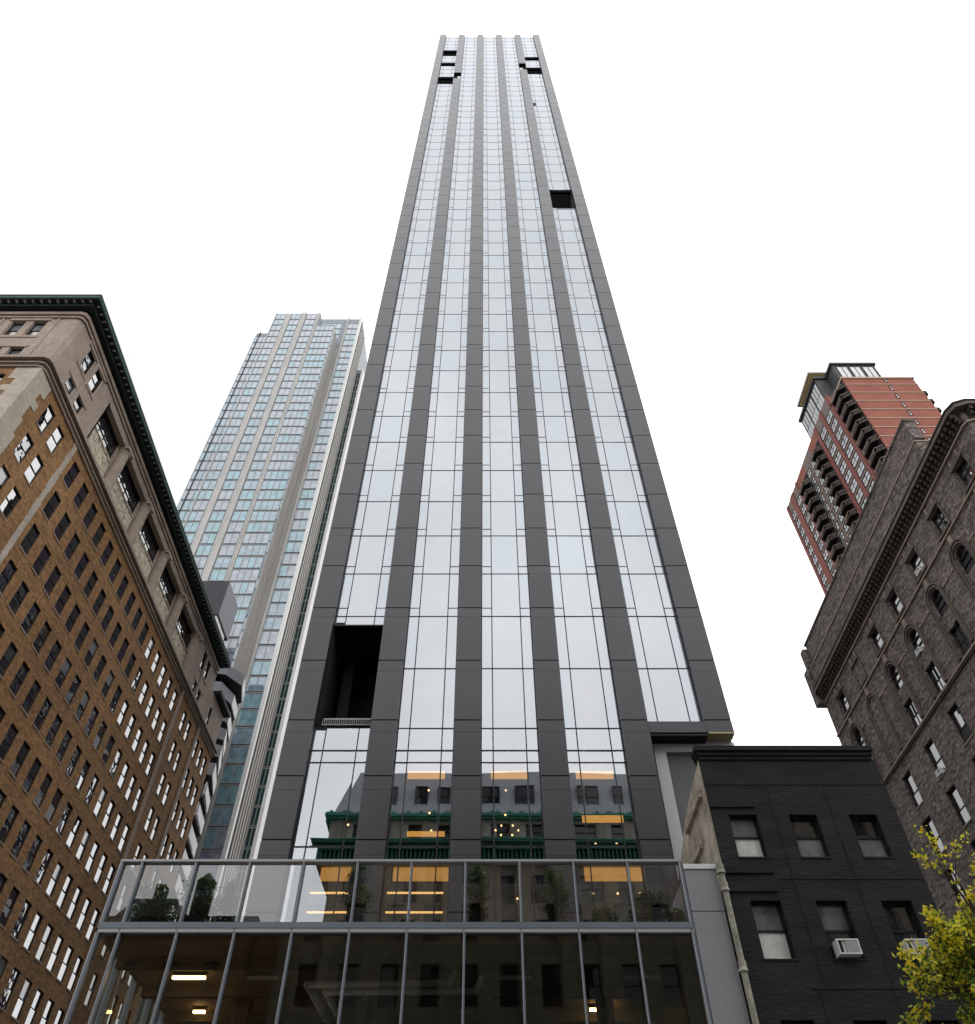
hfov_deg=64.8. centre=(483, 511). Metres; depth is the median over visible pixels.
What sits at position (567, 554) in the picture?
window
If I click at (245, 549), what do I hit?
window
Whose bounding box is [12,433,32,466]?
window
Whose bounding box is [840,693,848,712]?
window
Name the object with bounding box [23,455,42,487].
window
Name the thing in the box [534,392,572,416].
window
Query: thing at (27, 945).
window
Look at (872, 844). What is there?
window
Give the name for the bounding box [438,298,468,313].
window
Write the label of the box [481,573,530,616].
window
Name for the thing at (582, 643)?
window
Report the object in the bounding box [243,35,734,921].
slender tower
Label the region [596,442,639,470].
window
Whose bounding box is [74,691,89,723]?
window
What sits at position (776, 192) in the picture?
sky
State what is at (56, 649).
window
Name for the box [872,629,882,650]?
window
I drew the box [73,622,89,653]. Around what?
window
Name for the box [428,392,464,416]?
window
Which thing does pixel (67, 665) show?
window
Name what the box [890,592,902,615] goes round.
window
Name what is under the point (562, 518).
window
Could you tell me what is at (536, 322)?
window
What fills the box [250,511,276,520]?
window
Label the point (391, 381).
window
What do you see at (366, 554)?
window
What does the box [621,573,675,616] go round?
window
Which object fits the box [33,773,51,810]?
window
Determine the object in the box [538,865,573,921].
potted shrub
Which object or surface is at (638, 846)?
window
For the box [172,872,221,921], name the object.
potted shrub
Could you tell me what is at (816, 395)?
penthouse window
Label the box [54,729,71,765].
window
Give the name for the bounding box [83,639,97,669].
window
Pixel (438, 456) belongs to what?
window
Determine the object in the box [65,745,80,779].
window
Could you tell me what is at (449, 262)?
window
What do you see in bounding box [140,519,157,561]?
window
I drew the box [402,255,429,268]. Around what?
window
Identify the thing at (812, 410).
penthouse window
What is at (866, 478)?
window
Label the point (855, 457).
window
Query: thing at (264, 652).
window
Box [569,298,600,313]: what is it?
window
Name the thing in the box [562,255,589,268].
window
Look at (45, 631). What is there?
window
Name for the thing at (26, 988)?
window
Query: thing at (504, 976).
ceiling lamp
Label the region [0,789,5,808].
window
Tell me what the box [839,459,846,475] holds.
window
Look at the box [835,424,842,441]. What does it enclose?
window
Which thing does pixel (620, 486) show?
window
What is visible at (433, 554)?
window
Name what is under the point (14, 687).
window
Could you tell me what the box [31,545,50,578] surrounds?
window
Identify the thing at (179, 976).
ceiling lamp
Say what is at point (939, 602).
window
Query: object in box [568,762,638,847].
window
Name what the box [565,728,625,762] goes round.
window
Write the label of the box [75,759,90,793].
window
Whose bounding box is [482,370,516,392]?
window
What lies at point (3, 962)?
window
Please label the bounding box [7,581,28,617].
window
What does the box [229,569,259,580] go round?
window
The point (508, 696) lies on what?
window
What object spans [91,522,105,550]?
window
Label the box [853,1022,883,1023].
window
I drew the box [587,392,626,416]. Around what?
window
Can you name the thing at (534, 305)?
window
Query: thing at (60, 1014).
window
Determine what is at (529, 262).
window
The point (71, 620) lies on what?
window
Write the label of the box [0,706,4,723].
window
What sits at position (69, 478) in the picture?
window
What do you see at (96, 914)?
window
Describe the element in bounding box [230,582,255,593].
window
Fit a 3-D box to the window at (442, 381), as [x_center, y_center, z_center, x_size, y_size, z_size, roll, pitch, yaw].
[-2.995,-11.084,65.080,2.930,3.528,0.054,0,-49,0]
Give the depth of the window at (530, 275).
80.71 m
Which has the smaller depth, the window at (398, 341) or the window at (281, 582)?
the window at (398, 341)
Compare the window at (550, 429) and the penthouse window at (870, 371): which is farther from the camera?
the penthouse window at (870, 371)
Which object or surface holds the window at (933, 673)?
in the brown apartment house at (890, 697)
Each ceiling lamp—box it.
[172,972,206,979]
[193,1007,205,1013]
[246,972,279,979]
[499,972,532,979]
[589,1005,595,1010]
[622,972,660,979]
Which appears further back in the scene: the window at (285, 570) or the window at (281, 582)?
the window at (285, 570)
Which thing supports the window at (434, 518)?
in the slender tower at (505, 587)
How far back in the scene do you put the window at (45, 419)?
52.68 m
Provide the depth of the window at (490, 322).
72.90 m
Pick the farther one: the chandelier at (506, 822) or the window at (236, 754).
the window at (236, 754)
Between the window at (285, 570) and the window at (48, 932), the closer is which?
the window at (48, 932)
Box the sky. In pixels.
[0,0,974,744]
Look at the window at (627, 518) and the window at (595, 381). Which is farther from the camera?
the window at (595, 381)
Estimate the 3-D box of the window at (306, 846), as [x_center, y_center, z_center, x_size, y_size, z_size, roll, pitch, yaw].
[-7.295,13.888,36.623,2.930,4.288,0.050,0,-49,0]
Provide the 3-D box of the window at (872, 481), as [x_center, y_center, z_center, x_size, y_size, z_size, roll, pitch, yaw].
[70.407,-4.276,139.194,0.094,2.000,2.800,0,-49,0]
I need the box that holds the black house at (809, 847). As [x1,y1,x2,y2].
[678,745,974,1023]
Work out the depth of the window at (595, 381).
64.98 m
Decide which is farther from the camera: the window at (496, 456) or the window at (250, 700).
the window at (250, 700)
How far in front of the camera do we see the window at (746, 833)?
28.83 m
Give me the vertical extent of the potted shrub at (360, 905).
2.704 m
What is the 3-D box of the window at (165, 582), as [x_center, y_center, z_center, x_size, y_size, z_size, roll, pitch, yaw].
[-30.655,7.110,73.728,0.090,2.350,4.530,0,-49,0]
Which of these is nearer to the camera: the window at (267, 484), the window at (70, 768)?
the window at (70, 768)
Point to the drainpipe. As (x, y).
(743, 970)
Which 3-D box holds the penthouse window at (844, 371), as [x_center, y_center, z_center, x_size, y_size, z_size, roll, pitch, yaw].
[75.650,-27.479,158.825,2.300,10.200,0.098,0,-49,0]
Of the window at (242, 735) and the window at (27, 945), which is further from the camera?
the window at (242, 735)
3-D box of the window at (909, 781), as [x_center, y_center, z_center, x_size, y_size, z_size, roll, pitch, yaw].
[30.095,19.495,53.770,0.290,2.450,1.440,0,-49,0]
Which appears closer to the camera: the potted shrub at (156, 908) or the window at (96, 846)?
the potted shrub at (156, 908)
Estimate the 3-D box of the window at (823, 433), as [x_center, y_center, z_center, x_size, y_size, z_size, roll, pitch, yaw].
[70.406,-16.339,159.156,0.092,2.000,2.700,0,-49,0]
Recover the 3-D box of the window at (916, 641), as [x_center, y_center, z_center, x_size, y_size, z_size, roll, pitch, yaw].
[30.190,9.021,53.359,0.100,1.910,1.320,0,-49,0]
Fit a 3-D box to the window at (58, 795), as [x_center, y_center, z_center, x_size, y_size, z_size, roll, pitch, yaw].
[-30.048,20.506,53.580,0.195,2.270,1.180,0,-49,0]
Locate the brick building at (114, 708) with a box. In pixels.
[0,294,230,1023]
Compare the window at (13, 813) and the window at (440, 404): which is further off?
the window at (440, 404)
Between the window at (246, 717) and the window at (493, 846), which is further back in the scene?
the window at (246, 717)
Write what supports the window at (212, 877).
in the glass apartment tower at (256, 505)
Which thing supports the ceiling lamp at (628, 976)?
attached to the glass podium
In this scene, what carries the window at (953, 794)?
in the brown apartment house at (890, 697)
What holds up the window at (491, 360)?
in the slender tower at (505, 587)
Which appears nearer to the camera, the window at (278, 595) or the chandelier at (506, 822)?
the chandelier at (506, 822)
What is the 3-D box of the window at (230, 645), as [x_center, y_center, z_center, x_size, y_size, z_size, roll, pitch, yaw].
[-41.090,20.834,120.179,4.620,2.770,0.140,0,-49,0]
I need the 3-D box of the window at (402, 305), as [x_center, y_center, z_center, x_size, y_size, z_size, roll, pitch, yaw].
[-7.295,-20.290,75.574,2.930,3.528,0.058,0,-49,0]
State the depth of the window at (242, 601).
127.22 m
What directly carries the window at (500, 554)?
in the slender tower at (505, 587)
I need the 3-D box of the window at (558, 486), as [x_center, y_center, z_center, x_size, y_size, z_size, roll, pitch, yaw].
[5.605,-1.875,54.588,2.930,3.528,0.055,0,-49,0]
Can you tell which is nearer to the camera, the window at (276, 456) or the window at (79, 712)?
the window at (79, 712)
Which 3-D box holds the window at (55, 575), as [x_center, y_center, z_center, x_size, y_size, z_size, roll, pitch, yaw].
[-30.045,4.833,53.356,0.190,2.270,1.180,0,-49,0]
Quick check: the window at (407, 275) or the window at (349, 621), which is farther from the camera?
the window at (407, 275)
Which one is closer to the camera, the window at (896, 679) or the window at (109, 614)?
the window at (896, 679)
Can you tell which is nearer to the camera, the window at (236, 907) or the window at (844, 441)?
the window at (236, 907)
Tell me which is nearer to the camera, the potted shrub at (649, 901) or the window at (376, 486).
the potted shrub at (649, 901)
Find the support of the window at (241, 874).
in the glass apartment tower at (256, 505)
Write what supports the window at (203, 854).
in the glass apartment tower at (256, 505)
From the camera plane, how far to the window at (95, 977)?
58.77 m
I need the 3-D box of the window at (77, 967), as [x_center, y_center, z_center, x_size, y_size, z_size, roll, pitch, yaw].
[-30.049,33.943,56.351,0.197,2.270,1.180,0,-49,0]
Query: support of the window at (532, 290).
in the slender tower at (505, 587)
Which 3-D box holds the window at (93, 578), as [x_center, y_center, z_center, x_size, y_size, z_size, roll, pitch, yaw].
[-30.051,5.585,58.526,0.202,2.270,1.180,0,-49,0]
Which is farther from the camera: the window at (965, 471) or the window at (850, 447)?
the window at (850, 447)
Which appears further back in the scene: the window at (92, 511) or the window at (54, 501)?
the window at (92, 511)
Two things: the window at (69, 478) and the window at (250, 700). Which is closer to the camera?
the window at (69, 478)
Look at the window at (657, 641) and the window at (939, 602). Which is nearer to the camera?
the window at (657, 641)
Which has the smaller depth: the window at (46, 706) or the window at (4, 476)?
the window at (4, 476)
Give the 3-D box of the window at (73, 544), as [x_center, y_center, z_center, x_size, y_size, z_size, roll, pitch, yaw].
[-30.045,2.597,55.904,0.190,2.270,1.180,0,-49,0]
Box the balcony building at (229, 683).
[132,581,244,1023]
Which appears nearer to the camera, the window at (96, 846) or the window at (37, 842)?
the window at (37, 842)
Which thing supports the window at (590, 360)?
in the slender tower at (505, 587)
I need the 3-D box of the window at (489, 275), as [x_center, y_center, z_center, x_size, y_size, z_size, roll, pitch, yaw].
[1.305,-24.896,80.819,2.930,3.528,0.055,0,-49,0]
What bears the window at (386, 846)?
in the slender tower at (505, 587)
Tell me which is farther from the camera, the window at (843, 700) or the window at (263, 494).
the window at (263, 494)
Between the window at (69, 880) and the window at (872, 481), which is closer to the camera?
the window at (69, 880)
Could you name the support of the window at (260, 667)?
in the glass apartment tower at (256, 505)
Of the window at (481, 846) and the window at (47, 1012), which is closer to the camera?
the window at (481, 846)
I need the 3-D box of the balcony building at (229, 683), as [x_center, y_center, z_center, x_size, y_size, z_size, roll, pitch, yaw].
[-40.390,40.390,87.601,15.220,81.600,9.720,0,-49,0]
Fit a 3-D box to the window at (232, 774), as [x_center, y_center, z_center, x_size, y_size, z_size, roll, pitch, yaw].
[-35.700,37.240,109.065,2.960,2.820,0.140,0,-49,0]
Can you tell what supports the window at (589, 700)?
in the slender tower at (505, 587)
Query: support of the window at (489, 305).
in the slender tower at (505, 587)
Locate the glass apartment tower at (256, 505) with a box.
[135,312,366,1023]
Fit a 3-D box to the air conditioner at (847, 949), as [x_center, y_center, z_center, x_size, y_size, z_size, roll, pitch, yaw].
[12.150,14.632,25.700,0.740,0.470,0.500,0,-49,0]
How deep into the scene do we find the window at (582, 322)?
72.90 m
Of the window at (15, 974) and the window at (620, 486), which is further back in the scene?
the window at (620, 486)
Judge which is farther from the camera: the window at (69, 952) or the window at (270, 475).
the window at (270, 475)
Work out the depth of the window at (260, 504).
145.39 m
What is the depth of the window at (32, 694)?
51.00 m
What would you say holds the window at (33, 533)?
in the brick building at (114, 708)
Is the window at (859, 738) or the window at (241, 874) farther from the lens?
the window at (241, 874)
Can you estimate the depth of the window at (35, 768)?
51.06 m
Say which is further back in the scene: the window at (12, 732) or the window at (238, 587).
the window at (238, 587)
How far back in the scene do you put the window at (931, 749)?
51.40 m
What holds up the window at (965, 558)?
in the brown apartment house at (890, 697)
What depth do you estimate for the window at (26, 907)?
49.90 m
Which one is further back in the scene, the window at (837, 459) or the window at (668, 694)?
the window at (837, 459)
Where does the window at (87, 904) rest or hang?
in the brick building at (114, 708)
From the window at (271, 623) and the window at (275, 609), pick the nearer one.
the window at (271, 623)
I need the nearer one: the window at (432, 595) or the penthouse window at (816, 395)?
the window at (432, 595)
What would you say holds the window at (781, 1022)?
in the black house at (809, 847)
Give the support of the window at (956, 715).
in the brown apartment house at (890, 697)
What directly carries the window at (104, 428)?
in the brick building at (114, 708)
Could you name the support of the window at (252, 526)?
in the glass apartment tower at (256, 505)
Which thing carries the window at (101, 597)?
in the brick building at (114, 708)
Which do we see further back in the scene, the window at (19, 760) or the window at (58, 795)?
the window at (58, 795)
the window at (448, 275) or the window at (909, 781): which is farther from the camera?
the window at (448, 275)
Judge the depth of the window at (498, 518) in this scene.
51.92 m
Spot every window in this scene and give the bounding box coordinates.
[0,464,9,489]
[0,486,20,521]
[0,559,16,596]
[0,624,4,637]
[0,641,16,680]
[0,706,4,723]
[0,723,17,763]
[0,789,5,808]
[0,805,18,846]
[0,873,6,893]
[0,886,19,929]
[0,956,7,978]
[0,967,20,1012]
[4,324,23,334]
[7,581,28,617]
[8,349,22,354]
[8,661,28,698]
[9,740,29,780]
[9,820,30,861]
[10,900,31,941]
[11,979,31,1022]
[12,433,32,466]
[19,524,39,557]
[20,602,39,637]
[20,679,40,716]
[21,757,41,795]
[22,835,41,874]
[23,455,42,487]
[23,912,42,953]
[25,989,43,1023]
[26,324,45,334]
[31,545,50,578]
[32,622,50,656]
[32,697,51,733]
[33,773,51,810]
[33,848,52,887]
[34,924,53,964]
[35,404,54,435]
[40,998,53,1023]
[42,491,60,523]
[42,566,60,598]
[43,640,61,674]
[44,714,61,749]
[44,788,62,825]
[45,426,63,455]
[45,861,62,900]
[46,935,63,974]
[53,512,70,543]
[53,585,70,617]
[54,658,71,691]
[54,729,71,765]
[54,1008,64,1023]
[55,802,72,838]
[56,874,72,911]
[56,945,73,984]
[62,462,78,491]
[63,532,79,563]
[64,604,80,636]
[64,674,80,708]
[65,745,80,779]
[65,816,81,851]
[66,886,82,922]
[66,956,82,994]
[72,483,88,512]
[73,552,88,582]
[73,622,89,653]
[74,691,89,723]
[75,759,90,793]
[75,829,90,863]
[75,897,90,933]
[80,352,93,373]
[82,503,96,532]
[82,571,97,601]
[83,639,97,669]
[83,706,98,738]
[83,973,97,1009]
[84,774,98,807]
[84,841,99,875]
[85,908,99,943]
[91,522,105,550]
[91,589,105,618]
[92,655,105,685]
[92,721,106,752]
[93,787,106,819]
[93,853,107,886]
[96,413,117,457]
[99,541,112,569]
[100,606,113,634]
[118,465,138,512]
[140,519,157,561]
[159,568,174,606]
[177,610,190,648]
[191,875,215,897]
[197,851,221,872]
[201,828,227,848]
[208,806,233,825]
[214,785,238,803]
[220,765,244,783]
[223,638,237,651]
[225,746,248,763]
[228,653,233,661]
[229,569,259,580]
[229,623,242,636]
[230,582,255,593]
[231,727,253,743]
[232,895,240,917]
[233,556,262,567]
[234,595,251,607]
[234,609,246,621]
[236,710,258,725]
[236,871,245,892]
[238,544,266,555]
[241,693,262,707]
[242,533,270,543]
[246,522,273,531]
[246,676,267,691]
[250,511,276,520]
[250,660,271,674]
[253,500,280,509]
[255,645,275,659]
[257,490,283,499]
[259,631,278,643]
[260,480,286,489]
[263,617,282,629]
[264,471,289,479]
[267,461,292,469]
[267,603,285,615]
[270,452,295,460]
[271,590,289,601]
[274,577,292,588]
[278,565,295,576]
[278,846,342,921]
[292,762,354,847]
[308,728,366,762]
[334,616,383,625]
[336,573,389,616]
[344,535,394,573]
[351,501,398,535]
[358,470,402,501]
[364,442,406,470]
[369,416,409,441]
[374,393,412,416]
[379,371,415,392]
[379,846,449,921]
[383,351,417,370]
[386,762,452,847]
[387,331,420,350]
[390,314,422,331]
[394,298,424,313]
[395,728,453,762]
[397,282,426,297]
[398,668,455,728]
[400,268,428,282]
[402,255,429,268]
[404,616,457,668]
[409,573,458,616]
[413,535,460,573]
[417,501,461,535]
[420,470,462,501]
[423,442,463,470]
[426,416,464,441]
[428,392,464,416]
[430,370,465,392]
[433,350,466,370]
[434,331,466,350]
[436,314,467,331]
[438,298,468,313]
[440,283,468,297]
[441,268,469,282]
[442,255,469,268]
[444,243,469,255]
[480,846,548,921]
[481,535,527,573]
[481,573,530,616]
[481,616,533,668]
[481,668,537,728]
[481,728,539,762]
[481,762,544,847]
[482,282,511,297]
[482,298,512,313]
[482,314,513,331]
[482,331,514,350]
[482,350,515,370]
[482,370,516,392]
[482,392,518,416]
[482,416,519,441]
[482,442,521,470]
[482,470,523,501]
[482,501,525,535]
[483,243,508,255]
[483,255,509,268]
[483,268,510,282]
[521,243,547,255]
[522,255,549,268]
[523,269,551,282]
[525,283,554,297]
[526,298,556,313]
[527,314,559,331]
[529,331,562,350]
[531,350,565,370]
[532,370,568,392]
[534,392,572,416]
[537,416,576,441]
[539,442,580,470]
[542,470,585,501]
[544,501,590,535]
[547,535,596,573]
[551,573,602,616]
[555,616,610,668]
[560,668,620,728]
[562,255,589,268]
[564,269,593,282]
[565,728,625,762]
[567,282,597,297]
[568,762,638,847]
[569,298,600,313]
[572,314,605,331]
[576,331,609,350]
[576,846,647,920]
[579,350,614,370]
[583,370,620,392]
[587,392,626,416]
[591,416,632,441]
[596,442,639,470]
[601,470,647,501]
[607,501,655,535]
[614,536,665,573]
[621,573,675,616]
[629,616,688,668]
[638,668,701,720]
[729,817,769,858]
[751,903,798,960]
[781,1022,811,1023]
[789,817,832,858]
[802,410,814,438]
[806,397,818,425]
[810,383,824,410]
[816,903,867,960]
[820,426,826,440]
[825,433,831,448]
[826,409,832,424]
[829,442,836,457]
[830,416,837,432]
[834,450,841,466]
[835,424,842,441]
[836,366,853,376]
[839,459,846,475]
[840,433,847,449]
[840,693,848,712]
[844,468,851,484]
[845,442,853,458]
[849,366,866,376]
[849,478,857,494]
[850,817,894,858]
[851,450,858,468]
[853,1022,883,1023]
[855,487,863,503]
[855,728,864,744]
[856,460,864,477]
[860,497,865,509]
[862,366,879,376]
[862,469,870,487]
[868,479,873,492]
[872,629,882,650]
[882,903,935,960]
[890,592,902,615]
[890,665,902,690]
[904,772,923,811]
[905,698,921,727]
[910,552,923,576]
[911,629,924,649]
[924,817,945,859]
[926,739,946,781]
[926,1022,956,1023]
[927,662,944,692]
[932,507,947,533]
[933,589,948,616]
[947,866,968,911]
[948,785,971,829]
[949,704,973,747]
[951,622,971,654]
[956,458,974,485]
[957,545,974,574]
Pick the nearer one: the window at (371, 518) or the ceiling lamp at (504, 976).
the ceiling lamp at (504, 976)
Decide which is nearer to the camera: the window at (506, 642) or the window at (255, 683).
the window at (506, 642)
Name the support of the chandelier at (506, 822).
hanging from the slender tower at (505, 587)
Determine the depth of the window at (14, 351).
54.28 m
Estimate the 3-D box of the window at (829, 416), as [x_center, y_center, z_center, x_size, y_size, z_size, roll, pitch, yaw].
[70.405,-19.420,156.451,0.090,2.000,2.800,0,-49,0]
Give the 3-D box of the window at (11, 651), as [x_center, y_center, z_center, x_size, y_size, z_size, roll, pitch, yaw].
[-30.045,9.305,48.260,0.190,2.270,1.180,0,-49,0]
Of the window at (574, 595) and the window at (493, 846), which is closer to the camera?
the window at (493, 846)
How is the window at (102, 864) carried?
in the brick building at (114, 708)
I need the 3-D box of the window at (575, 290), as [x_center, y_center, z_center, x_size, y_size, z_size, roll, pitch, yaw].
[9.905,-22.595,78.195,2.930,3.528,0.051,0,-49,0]
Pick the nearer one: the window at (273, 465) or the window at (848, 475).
the window at (848, 475)
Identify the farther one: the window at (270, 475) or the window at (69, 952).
the window at (270, 475)
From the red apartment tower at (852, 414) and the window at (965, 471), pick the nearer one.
the window at (965, 471)
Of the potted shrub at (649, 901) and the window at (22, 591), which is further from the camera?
the window at (22, 591)
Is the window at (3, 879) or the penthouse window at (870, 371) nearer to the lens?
the window at (3, 879)
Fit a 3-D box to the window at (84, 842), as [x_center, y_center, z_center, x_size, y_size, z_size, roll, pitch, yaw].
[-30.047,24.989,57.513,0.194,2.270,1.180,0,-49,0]
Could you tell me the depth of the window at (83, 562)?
57.33 m
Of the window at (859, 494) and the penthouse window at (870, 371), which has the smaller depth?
the window at (859, 494)
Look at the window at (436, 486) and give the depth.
54.54 m
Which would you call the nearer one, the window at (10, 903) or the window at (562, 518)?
the window at (10, 903)
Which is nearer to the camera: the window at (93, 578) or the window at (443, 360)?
the window at (93, 578)
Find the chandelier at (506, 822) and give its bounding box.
[495,770,518,835]
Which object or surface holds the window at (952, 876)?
in the brown apartment house at (890, 697)
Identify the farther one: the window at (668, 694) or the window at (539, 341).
the window at (539, 341)
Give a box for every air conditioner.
[831,939,862,958]
[900,939,929,958]
[914,566,922,575]
[915,646,922,655]
[935,767,944,777]
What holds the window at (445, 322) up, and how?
in the slender tower at (505, 587)
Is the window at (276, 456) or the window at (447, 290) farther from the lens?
the window at (276, 456)
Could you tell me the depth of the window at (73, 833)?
56.34 m
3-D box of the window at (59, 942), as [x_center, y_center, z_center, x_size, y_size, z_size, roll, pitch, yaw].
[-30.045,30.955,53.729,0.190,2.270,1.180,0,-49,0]
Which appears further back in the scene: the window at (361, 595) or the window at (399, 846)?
the window at (361, 595)
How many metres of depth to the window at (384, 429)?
59.80 m
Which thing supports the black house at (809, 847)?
on the ground
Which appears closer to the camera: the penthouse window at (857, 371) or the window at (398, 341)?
the window at (398, 341)
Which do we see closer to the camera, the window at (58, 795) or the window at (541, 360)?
the window at (58, 795)
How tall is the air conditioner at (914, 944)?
0.470 m
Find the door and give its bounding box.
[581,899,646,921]
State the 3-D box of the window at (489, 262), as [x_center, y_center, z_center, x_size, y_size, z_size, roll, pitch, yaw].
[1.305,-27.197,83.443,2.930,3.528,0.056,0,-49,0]
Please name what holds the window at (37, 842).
in the brick building at (114, 708)
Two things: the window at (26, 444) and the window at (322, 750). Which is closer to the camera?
the window at (322, 750)
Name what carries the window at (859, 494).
in the red apartment tower at (852, 414)
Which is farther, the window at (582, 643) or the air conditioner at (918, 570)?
the air conditioner at (918, 570)
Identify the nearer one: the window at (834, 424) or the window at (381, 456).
the window at (381, 456)
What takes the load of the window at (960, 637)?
in the brown apartment house at (890, 697)
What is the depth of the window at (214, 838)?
102.05 m
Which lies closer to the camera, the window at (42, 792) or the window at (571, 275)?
the window at (42, 792)
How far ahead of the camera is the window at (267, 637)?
127.72 m
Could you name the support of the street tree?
on the pavement
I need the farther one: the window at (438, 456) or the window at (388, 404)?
the window at (388, 404)
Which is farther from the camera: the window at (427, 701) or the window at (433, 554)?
the window at (433, 554)
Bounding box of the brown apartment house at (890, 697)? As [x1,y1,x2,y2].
[800,398,974,940]
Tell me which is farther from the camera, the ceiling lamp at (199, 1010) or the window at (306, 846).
the window at (306, 846)
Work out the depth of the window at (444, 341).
70.27 m
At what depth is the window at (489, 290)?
78.21 m
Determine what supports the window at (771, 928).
in the black house at (809, 847)
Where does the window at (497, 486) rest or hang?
in the slender tower at (505, 587)
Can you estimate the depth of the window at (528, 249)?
86.00 m
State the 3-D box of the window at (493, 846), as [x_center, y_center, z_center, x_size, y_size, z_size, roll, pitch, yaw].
[1.305,13.888,36.623,2.930,4.288,0.050,0,-49,0]
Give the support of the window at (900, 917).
in the black house at (809, 847)
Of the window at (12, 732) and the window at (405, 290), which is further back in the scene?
the window at (405, 290)
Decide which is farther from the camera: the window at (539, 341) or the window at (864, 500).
the window at (864, 500)
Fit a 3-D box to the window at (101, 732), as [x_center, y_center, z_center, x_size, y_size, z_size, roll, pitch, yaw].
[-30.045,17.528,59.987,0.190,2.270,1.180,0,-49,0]
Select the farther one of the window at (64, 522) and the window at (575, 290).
the window at (575, 290)
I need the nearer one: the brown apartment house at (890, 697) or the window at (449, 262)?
the brown apartment house at (890, 697)
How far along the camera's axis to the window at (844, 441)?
149.97 m
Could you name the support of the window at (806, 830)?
in the black house at (809, 847)
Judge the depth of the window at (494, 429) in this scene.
59.82 m
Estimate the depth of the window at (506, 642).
43.91 m
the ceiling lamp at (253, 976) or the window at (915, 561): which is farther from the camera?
the window at (915, 561)
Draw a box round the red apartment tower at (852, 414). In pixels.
[786,362,941,594]
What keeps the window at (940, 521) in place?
in the brown apartment house at (890, 697)
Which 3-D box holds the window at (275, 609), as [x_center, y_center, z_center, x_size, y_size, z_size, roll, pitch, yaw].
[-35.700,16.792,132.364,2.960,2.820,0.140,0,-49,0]
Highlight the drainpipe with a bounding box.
[716,862,758,1023]
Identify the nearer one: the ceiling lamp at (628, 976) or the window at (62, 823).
the ceiling lamp at (628, 976)
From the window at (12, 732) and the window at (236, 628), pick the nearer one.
the window at (12, 732)
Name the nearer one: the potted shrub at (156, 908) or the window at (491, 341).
the potted shrub at (156, 908)
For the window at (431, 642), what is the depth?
43.91 m
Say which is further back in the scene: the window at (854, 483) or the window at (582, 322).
the window at (854, 483)
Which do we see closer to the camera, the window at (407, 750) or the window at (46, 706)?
the window at (407, 750)
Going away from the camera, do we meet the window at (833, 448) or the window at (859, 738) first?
the window at (859, 738)
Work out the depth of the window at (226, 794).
106.74 m
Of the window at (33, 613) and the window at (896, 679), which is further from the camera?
the window at (896, 679)
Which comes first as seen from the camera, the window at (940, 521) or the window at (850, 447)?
the window at (940, 521)
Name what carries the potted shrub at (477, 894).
on the glass podium
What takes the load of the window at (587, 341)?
in the slender tower at (505, 587)
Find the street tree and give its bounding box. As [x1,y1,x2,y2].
[891,825,974,1023]
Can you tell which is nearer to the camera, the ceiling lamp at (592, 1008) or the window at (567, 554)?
the ceiling lamp at (592, 1008)
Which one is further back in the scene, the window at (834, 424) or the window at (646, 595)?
the window at (834, 424)
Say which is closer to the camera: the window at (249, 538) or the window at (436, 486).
the window at (436, 486)
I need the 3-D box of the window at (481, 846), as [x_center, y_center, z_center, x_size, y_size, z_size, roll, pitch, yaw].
[1.305,17.222,32.824,2.930,5.898,0.050,0,-49,0]
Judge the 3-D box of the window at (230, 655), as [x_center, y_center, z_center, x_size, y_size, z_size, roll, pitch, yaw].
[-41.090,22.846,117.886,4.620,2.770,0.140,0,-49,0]
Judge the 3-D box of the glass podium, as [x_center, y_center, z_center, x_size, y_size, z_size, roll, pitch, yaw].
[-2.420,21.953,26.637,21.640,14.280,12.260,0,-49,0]
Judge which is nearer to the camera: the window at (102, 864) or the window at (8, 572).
the window at (8, 572)
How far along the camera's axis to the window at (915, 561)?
53.68 m
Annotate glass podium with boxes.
[63,859,749,1023]
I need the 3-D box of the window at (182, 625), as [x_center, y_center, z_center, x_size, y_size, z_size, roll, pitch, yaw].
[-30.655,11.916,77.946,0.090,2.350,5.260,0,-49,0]
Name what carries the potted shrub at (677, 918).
on the glass podium
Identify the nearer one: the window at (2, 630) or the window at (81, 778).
the window at (2, 630)
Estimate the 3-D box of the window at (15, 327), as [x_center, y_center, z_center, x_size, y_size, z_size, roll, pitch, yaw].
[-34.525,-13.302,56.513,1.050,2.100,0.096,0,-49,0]
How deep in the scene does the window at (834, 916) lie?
26.63 m
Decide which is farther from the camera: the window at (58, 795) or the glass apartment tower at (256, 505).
the glass apartment tower at (256, 505)
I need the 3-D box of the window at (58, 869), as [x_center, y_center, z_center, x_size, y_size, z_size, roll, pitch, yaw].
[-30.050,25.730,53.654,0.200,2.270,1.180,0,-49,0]
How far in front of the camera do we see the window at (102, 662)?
60.04 m
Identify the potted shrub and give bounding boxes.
[120,880,185,921]
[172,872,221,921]
[211,876,240,921]
[341,865,373,921]
[463,865,490,921]
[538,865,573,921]
[590,906,619,921]
[625,889,680,921]
[665,907,687,921]
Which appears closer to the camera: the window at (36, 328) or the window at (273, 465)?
the window at (36, 328)
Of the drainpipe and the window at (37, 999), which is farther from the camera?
the window at (37, 999)

